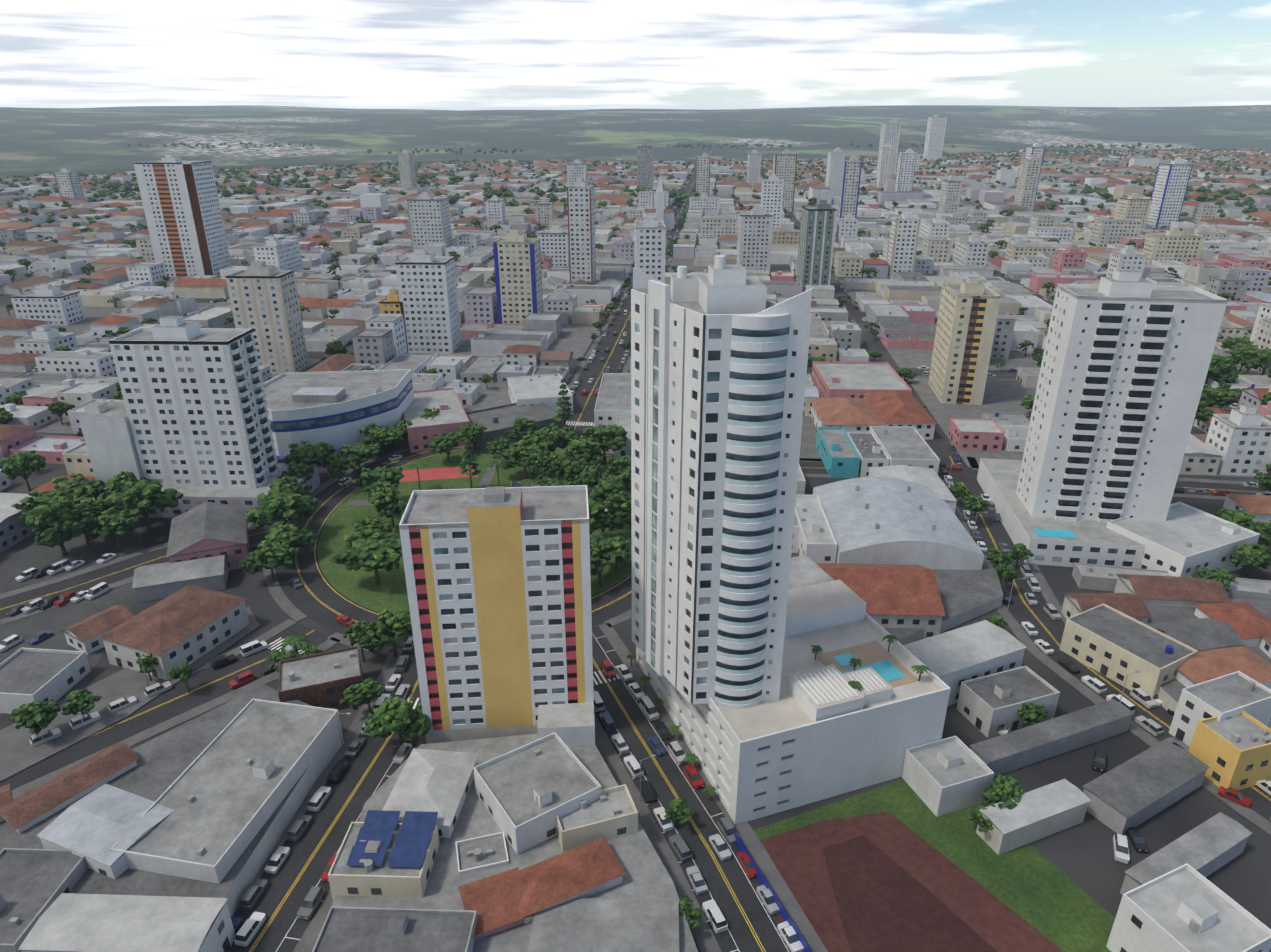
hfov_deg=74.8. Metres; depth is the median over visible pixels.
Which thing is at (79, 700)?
tree
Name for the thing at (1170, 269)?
tree
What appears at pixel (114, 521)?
tree
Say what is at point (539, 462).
tree
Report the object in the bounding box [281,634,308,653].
palm trees
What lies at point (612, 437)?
tree
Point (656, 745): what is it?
car
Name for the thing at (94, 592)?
car
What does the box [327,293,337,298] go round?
tree
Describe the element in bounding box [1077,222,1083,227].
tree
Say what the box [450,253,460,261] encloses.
tree
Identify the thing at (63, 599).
car
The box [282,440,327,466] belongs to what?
tree
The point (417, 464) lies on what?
palm tree
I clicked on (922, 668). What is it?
palm trees
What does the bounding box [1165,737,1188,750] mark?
car
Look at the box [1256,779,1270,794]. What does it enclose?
car
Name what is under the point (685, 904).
tree
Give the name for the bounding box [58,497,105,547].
tree
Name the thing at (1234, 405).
car
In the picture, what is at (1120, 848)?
car
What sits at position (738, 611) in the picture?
tower
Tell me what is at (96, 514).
tree
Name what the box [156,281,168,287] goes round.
tree
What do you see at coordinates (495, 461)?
palm tree
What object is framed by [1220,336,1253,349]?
tree
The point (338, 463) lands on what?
tree
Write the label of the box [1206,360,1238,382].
tree
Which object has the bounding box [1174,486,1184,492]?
car
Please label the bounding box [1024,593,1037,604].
car
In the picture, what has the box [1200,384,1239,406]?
tree
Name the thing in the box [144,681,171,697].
car
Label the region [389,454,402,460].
car
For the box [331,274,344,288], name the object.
tree
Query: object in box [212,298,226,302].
tree
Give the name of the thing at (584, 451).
tree
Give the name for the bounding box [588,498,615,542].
tree
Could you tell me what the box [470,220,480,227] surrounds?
tree
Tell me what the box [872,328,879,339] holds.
tree
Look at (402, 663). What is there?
car
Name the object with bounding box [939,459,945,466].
car
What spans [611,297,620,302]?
tree
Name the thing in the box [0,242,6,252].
tree
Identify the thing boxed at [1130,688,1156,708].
car
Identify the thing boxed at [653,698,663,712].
palm trees
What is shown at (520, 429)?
tree
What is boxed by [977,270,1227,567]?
tower
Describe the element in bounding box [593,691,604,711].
car
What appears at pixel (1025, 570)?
car
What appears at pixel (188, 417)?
tower
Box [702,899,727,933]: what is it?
car
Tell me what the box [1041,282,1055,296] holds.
tree
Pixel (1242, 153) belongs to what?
city
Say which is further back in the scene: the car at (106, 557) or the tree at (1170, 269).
the tree at (1170, 269)
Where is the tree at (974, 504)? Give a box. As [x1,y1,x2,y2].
[961,495,988,520]
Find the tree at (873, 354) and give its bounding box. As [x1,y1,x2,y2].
[868,350,881,361]
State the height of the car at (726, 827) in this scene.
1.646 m
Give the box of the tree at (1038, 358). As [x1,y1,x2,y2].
[1033,355,1042,367]
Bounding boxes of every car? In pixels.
[0,634,21,651]
[6,603,26,616]
[15,567,36,581]
[21,598,42,612]
[28,630,52,644]
[29,728,61,746]
[31,564,50,577]
[37,594,58,609]
[46,559,69,574]
[53,591,75,606]
[64,560,84,570]
[69,711,100,729]
[70,590,88,602]
[84,582,108,599]
[96,553,115,563]
[107,696,136,713]
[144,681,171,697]
[210,654,236,669]
[228,671,255,688]
[231,916,241,932]
[234,912,265,946]
[239,878,267,910]
[240,640,267,656]
[261,661,275,674]
[265,846,289,873]
[284,637,306,651]
[286,814,311,841]
[291,577,302,588]
[297,886,324,919]
[307,786,330,811]
[321,854,336,881]
[327,760,348,783]
[336,615,353,626]
[338,477,351,485]
[345,737,364,757]
[361,723,368,734]
[373,694,390,711]
[385,674,400,690]
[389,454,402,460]
[393,743,412,763]
[394,684,409,701]
[395,655,408,671]
[403,637,413,651]
[581,389,587,394]
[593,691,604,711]
[599,711,615,731]
[601,659,615,677]
[611,734,628,753]
[617,665,632,680]
[624,755,643,777]
[628,682,644,699]
[639,780,656,803]
[640,696,658,720]
[647,736,665,756]
[653,807,673,831]
[654,722,671,740]
[668,741,687,764]
[669,834,691,862]
[683,764,703,789]
[686,865,707,894]
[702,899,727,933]
[709,834,731,860]
[718,816,739,844]
[737,851,756,878]
[756,885,779,914]
[777,921,803,951]
[922,371,929,375]
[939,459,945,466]
[940,468,948,474]
[943,475,952,483]
[946,464,961,469]
[947,443,955,449]
[952,452,960,460]
[963,510,972,519]
[967,520,976,529]
[972,530,981,539]
[977,541,986,550]
[981,494,989,500]
[988,501,995,511]
[992,513,1001,521]
[998,728,1008,734]
[999,543,1009,552]
[1002,590,1011,603]
[1020,565,1033,577]
[1021,622,1037,635]
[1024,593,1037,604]
[1027,577,1040,591]
[1034,639,1053,653]
[1043,604,1060,619]
[1058,658,1079,673]
[1081,675,1106,693]
[1092,748,1106,771]
[1106,694,1134,712]
[1113,834,1129,863]
[1126,827,1148,852]
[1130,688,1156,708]
[1134,716,1163,735]
[1152,694,1162,705]
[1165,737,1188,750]
[1167,709,1173,716]
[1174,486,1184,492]
[1188,488,1206,494]
[1210,489,1229,495]
[1217,786,1251,807]
[1228,403,1238,408]
[1243,482,1258,487]
[1256,491,1270,495]
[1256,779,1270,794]
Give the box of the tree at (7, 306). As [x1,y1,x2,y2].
[5,304,12,314]
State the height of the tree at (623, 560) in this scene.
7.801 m
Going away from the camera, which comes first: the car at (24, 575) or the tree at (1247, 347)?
the car at (24, 575)
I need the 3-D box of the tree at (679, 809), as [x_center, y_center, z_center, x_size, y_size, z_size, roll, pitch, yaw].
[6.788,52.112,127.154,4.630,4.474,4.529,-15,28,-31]
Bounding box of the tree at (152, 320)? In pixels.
[144,317,157,323]
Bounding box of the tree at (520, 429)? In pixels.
[505,416,539,440]
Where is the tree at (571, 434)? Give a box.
[558,426,577,456]
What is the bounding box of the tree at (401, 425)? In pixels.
[395,419,411,446]
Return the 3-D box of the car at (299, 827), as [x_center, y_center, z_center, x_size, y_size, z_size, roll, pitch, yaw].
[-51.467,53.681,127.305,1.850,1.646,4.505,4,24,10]
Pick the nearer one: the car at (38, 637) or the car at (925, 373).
the car at (38, 637)
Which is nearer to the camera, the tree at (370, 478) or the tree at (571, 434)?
the tree at (370, 478)
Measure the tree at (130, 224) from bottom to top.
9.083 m
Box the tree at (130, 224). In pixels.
[124,223,135,229]
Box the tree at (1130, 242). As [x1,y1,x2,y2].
[1125,240,1135,246]
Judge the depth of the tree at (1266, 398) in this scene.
291.66 m
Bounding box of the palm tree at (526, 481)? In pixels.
[518,479,537,486]
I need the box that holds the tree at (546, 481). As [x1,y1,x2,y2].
[538,476,573,485]
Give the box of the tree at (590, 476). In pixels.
[573,465,604,488]
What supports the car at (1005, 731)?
on the ground
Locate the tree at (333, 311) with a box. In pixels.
[328,309,338,318]
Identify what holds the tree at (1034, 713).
on the ground
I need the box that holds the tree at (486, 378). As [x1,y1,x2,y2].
[481,374,493,387]
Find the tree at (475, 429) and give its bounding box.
[454,422,486,449]
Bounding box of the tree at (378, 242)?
[373,240,383,245]
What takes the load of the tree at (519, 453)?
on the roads
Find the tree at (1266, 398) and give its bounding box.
[1261,392,1270,404]
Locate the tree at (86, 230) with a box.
[79,228,93,231]
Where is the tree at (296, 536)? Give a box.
[261,524,317,558]
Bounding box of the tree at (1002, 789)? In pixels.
[981,774,1023,809]
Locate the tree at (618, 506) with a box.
[603,491,630,528]
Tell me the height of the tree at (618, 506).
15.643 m
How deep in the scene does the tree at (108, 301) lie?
474.45 m
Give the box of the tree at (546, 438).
[522,423,565,451]
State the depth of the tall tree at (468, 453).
238.44 m
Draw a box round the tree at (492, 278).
[490,275,495,285]
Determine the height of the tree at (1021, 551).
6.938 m
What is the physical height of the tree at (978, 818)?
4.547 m
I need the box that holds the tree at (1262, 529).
[1245,520,1270,544]
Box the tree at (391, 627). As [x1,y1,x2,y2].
[358,608,412,656]
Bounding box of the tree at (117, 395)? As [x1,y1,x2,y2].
[113,391,123,399]
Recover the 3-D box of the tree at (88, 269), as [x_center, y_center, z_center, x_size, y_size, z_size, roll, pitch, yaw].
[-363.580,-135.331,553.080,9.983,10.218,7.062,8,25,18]
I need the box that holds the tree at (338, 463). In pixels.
[326,453,358,489]
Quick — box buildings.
[0,361,1270,951]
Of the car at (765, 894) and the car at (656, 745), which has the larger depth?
the car at (656, 745)
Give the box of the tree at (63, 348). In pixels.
[54,346,71,350]
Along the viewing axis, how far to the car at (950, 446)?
272.66 m
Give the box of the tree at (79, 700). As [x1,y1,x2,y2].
[61,689,101,714]
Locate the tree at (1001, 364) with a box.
[994,362,1005,370]
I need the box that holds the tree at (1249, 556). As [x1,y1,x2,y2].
[1230,543,1270,577]
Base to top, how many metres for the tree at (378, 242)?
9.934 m
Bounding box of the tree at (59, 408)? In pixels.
[47,400,72,424]
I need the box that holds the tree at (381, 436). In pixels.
[358,423,403,456]
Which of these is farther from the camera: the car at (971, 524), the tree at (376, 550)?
the car at (971, 524)
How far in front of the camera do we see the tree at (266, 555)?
191.53 m
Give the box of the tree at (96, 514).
[91,497,112,518]
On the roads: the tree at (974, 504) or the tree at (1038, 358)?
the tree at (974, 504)
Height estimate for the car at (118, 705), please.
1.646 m
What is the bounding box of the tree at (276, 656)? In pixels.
[265,649,301,671]
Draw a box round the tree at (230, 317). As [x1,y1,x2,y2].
[224,313,234,325]
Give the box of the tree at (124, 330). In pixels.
[116,327,131,336]
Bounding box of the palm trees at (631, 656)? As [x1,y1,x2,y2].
[626,654,635,665]
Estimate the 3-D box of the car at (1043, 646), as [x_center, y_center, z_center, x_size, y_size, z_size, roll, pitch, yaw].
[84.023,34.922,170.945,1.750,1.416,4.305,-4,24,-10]
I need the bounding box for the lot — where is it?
[735,779,1114,951]
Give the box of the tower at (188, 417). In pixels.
[78,316,320,518]
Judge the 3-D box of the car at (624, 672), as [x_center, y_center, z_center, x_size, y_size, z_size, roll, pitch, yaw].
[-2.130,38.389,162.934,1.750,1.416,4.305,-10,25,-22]
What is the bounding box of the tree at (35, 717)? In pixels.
[8,699,60,733]
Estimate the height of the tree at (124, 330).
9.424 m
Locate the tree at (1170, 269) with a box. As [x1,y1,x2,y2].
[1164,267,1176,273]
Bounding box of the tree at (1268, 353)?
[1252,348,1270,374]
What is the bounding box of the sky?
[0,0,1270,110]
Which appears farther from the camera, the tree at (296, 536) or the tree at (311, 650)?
the tree at (296, 536)
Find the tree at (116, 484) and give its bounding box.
[101,471,149,499]
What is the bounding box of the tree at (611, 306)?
[607,303,618,311]
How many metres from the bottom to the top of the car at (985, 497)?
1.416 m
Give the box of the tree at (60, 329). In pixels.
[56,327,65,331]
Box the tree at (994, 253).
[989,251,998,258]
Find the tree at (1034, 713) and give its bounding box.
[1018,700,1047,727]
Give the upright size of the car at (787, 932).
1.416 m
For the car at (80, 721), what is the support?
on the roads
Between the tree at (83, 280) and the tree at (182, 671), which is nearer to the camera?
the tree at (182, 671)
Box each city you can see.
[0,143,1270,221]
[0,155,1270,377]
[0,205,230,228]
[0,301,1270,477]
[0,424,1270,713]
[214,153,1270,178]
[463,191,897,220]
[897,147,1270,160]
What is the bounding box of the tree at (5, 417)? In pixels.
[0,407,12,423]
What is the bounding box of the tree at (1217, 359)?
[1205,354,1236,383]
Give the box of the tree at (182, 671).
[166,662,192,692]
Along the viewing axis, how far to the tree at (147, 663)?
158.72 m
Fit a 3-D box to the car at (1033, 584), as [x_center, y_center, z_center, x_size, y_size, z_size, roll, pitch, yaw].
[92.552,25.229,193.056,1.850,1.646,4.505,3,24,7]
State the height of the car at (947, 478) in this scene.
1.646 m
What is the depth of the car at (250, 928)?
110.70 m
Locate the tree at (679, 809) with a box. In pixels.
[664,798,694,824]
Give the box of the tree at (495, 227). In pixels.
[489,224,502,234]
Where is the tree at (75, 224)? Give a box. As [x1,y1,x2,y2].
[72,222,79,227]
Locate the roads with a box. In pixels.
[0,149,1270,951]
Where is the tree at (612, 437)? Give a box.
[581,424,627,463]
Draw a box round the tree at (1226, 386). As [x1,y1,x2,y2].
[1217,382,1230,391]
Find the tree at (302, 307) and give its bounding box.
[300,305,309,319]
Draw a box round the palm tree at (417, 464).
[408,462,428,489]
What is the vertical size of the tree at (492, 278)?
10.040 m
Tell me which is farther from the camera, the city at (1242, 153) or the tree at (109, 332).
the city at (1242, 153)
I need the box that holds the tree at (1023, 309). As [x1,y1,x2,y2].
[1019,307,1028,314]
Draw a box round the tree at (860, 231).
[857,229,864,236]
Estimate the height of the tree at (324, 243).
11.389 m
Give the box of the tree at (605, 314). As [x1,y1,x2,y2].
[600,312,608,318]
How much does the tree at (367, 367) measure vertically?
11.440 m
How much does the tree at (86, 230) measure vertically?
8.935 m
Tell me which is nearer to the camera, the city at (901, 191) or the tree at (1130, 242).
the tree at (1130, 242)
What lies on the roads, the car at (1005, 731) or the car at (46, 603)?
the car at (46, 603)
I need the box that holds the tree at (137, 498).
[105,479,183,532]
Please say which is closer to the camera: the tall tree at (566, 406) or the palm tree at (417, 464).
the palm tree at (417, 464)
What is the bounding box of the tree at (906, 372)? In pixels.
[896,367,916,380]
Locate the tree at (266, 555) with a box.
[237,540,297,581]
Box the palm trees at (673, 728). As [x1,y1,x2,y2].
[668,725,680,739]
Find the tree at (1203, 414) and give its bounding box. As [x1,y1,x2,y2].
[1194,401,1214,421]
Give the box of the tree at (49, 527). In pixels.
[18,499,96,556]
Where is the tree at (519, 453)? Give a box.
[492,440,549,479]
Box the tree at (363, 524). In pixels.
[351,516,392,538]
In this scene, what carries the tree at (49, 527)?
on the ground
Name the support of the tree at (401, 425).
on the ground
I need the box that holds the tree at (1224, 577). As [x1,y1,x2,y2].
[1192,567,1235,591]
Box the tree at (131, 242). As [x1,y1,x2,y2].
[125,239,135,247]
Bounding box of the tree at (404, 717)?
[364,696,431,745]
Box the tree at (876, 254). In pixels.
[869,252,880,257]
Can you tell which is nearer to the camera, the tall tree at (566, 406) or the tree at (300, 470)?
the tree at (300, 470)
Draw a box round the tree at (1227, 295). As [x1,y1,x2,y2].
[1217,291,1234,300]
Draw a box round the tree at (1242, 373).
[1239,372,1252,374]
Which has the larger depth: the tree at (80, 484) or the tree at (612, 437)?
the tree at (612, 437)
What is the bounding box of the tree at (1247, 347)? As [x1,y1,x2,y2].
[1231,343,1258,371]
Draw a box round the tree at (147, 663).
[136,653,158,680]
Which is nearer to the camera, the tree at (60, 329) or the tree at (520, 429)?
the tree at (520, 429)
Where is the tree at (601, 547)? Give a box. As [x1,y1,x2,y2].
[589,533,630,587]
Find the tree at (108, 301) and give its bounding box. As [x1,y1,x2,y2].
[107,296,121,306]
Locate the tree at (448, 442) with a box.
[427,432,461,461]
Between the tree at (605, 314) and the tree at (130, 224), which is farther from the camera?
the tree at (130, 224)
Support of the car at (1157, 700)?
on the roads
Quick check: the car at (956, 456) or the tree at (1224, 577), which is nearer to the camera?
the tree at (1224, 577)
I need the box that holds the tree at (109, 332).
[102,330,116,337]
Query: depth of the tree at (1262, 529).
203.60 m
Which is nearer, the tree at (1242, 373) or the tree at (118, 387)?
the tree at (118, 387)
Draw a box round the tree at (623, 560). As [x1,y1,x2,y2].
[606,537,631,568]
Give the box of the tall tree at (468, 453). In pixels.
[458,431,480,488]
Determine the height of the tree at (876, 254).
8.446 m
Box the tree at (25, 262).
[17,258,32,272]
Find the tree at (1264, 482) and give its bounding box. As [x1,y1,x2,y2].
[1254,472,1270,490]
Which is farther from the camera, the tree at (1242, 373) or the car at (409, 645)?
the tree at (1242, 373)
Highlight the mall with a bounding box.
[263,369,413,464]
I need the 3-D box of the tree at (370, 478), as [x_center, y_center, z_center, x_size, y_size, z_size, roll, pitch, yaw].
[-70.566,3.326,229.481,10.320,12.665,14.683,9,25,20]
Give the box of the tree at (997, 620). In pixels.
[985,614,1008,627]
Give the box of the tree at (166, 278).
[162,276,169,281]
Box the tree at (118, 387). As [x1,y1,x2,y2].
[114,382,120,391]
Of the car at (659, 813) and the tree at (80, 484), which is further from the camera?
the tree at (80, 484)
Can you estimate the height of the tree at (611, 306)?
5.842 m
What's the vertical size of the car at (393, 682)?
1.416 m
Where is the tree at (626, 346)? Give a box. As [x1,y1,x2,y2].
[621,338,630,349]
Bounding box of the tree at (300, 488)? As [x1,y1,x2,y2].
[267,476,310,495]
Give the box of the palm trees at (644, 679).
[637,675,651,688]
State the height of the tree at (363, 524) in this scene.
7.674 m
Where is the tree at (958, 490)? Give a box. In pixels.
[949,482,972,499]
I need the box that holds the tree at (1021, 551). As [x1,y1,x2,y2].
[1008,543,1033,568]
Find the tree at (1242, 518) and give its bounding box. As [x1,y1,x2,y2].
[1213,507,1270,544]
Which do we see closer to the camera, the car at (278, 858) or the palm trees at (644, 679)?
the car at (278, 858)
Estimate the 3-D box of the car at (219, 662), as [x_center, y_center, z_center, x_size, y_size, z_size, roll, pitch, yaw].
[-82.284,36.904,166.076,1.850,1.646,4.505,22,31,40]
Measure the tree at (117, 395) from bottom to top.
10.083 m
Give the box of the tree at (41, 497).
[11,489,80,516]
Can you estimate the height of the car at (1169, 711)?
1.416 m
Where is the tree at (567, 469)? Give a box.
[547,457,583,481]
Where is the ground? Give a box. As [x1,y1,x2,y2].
[0,105,1270,951]
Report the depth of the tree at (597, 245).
647.03 m
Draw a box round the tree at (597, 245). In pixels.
[595,243,603,248]
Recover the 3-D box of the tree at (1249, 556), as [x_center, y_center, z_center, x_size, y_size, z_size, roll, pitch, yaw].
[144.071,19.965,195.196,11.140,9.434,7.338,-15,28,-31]
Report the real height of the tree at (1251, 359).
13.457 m
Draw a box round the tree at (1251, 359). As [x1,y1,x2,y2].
[1234,348,1266,372]
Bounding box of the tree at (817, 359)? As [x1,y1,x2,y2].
[810,357,825,361]
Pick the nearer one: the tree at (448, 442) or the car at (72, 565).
the car at (72, 565)
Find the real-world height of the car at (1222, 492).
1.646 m
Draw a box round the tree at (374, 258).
[370,255,379,263]
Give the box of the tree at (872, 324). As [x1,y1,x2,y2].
[864,322,879,332]
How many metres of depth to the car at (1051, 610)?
181.72 m
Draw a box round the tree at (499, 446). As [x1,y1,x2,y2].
[485,437,510,454]
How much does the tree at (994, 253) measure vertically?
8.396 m
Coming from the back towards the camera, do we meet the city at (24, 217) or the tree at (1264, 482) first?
the city at (24, 217)
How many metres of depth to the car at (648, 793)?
133.28 m
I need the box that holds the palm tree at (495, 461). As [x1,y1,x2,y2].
[487,458,509,485]
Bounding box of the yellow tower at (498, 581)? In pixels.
[399,485,594,744]
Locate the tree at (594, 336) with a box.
[590,333,598,338]
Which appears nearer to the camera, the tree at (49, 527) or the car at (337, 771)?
the car at (337, 771)
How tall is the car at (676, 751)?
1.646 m
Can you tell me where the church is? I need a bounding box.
[644,175,673,229]
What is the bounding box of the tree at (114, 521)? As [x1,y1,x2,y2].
[84,506,139,548]
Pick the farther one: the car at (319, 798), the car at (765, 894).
the car at (319, 798)
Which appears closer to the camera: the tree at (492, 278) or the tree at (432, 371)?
the tree at (432, 371)
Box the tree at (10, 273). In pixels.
[3,269,16,282]
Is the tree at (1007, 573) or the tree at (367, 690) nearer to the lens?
the tree at (367, 690)
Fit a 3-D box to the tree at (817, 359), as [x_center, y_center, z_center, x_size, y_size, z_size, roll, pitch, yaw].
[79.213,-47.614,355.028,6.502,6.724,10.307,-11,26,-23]
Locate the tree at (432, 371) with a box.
[423,368,445,378]
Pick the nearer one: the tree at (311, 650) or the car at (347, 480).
the tree at (311, 650)
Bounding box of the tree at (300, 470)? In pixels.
[277,460,314,480]
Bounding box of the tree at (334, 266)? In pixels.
[326,262,340,275]
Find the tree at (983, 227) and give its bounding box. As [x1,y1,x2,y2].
[977,225,989,232]
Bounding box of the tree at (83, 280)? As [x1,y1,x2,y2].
[78,277,88,282]
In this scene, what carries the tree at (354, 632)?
on the ground
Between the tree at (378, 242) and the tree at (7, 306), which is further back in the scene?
the tree at (378, 242)
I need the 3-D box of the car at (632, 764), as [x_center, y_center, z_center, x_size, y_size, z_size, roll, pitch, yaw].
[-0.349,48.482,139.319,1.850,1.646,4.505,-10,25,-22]
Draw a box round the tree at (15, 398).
[4,391,27,405]
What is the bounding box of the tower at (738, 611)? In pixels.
[631,255,950,823]
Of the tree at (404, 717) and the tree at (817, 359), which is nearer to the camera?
the tree at (404, 717)
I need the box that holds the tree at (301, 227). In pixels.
[296,226,306,236]
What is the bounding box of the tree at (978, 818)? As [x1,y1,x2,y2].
[968,805,993,831]
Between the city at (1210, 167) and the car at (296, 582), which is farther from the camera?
the city at (1210, 167)
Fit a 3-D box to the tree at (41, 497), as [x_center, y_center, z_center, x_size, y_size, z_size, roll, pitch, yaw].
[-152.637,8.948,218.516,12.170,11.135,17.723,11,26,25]
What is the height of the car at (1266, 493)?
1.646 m
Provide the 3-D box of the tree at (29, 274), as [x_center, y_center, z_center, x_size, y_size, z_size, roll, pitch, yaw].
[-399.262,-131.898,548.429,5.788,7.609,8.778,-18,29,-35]
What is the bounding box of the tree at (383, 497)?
[368,479,407,527]
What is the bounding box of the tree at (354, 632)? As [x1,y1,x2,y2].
[343,620,377,660]
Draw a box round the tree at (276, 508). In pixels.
[246,488,318,528]
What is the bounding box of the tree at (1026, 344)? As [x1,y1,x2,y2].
[1016,339,1033,355]
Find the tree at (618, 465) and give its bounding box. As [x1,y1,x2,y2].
[606,455,630,475]
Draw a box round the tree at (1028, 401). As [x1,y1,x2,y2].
[1020,394,1034,409]
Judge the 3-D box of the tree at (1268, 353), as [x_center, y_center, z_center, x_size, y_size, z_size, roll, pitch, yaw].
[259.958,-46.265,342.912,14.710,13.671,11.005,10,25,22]
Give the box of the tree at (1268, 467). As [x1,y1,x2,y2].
[1265,464,1270,471]
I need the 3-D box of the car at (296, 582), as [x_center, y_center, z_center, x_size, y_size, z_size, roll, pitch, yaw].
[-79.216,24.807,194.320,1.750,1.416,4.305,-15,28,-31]
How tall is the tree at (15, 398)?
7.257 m
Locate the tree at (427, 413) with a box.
[420,408,440,419]
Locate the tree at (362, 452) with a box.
[333,443,380,470]
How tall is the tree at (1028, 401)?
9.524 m
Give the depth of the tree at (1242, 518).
207.10 m
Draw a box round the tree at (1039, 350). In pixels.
[1032,347,1043,365]
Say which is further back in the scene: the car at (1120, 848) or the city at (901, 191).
the city at (901, 191)
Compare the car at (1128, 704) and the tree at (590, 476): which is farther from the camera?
the tree at (590, 476)
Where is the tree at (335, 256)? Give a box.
[330,253,339,262]
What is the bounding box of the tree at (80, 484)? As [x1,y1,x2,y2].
[46,473,105,503]
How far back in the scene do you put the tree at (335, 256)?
614.95 m
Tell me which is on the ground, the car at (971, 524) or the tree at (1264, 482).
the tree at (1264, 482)
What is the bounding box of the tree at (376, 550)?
[329,528,402,583]
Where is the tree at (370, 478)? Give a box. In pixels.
[352,466,404,496]
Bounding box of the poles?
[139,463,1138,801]
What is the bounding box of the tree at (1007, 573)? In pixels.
[995,563,1016,590]
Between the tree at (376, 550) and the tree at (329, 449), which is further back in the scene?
the tree at (329, 449)
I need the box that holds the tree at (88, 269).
[79,265,94,275]
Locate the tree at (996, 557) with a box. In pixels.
[985,548,1011,566]
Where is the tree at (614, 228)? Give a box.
[610,226,620,233]
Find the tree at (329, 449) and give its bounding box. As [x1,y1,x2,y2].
[314,441,334,467]
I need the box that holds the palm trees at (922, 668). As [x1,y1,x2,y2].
[911,665,931,680]
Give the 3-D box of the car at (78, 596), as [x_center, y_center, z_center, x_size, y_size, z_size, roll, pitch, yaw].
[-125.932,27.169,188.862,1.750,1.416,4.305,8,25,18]
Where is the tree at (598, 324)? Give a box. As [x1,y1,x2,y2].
[592,320,605,331]
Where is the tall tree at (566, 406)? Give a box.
[552,378,574,426]
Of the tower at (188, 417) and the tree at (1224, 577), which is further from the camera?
the tower at (188, 417)
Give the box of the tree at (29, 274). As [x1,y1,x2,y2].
[24,270,33,277]
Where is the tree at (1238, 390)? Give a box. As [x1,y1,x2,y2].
[1229,388,1244,397]
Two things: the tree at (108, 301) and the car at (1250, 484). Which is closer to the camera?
the car at (1250, 484)
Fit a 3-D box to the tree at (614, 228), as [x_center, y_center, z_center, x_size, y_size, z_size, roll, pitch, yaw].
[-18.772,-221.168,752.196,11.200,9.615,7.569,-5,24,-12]
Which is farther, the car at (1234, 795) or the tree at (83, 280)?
the tree at (83, 280)
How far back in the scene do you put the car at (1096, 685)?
158.64 m
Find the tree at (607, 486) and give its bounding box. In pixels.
[588,469,630,530]
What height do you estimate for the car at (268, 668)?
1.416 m
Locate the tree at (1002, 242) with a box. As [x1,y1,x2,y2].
[993,240,1007,248]
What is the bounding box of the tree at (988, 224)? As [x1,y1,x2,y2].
[981,222,993,232]
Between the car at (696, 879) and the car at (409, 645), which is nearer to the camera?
the car at (696, 879)
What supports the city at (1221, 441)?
on the ground
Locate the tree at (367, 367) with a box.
[350,366,373,370]
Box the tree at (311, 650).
[299,642,323,655]
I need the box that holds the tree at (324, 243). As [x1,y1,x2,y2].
[318,240,332,249]
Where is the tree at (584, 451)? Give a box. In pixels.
[566,438,603,470]
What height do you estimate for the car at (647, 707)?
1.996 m
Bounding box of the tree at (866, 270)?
[859,267,879,277]
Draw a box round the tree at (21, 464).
[0,450,45,491]
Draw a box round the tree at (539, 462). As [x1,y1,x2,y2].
[526,452,561,479]
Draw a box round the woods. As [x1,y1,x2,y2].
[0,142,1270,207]
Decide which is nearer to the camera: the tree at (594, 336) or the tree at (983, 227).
the tree at (594, 336)
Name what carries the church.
on the ground
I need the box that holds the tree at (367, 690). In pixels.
[340,677,382,712]
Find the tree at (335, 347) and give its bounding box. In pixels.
[325,341,347,354]
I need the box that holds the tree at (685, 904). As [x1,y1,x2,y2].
[678,895,703,930]
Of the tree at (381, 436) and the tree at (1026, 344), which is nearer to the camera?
the tree at (381, 436)

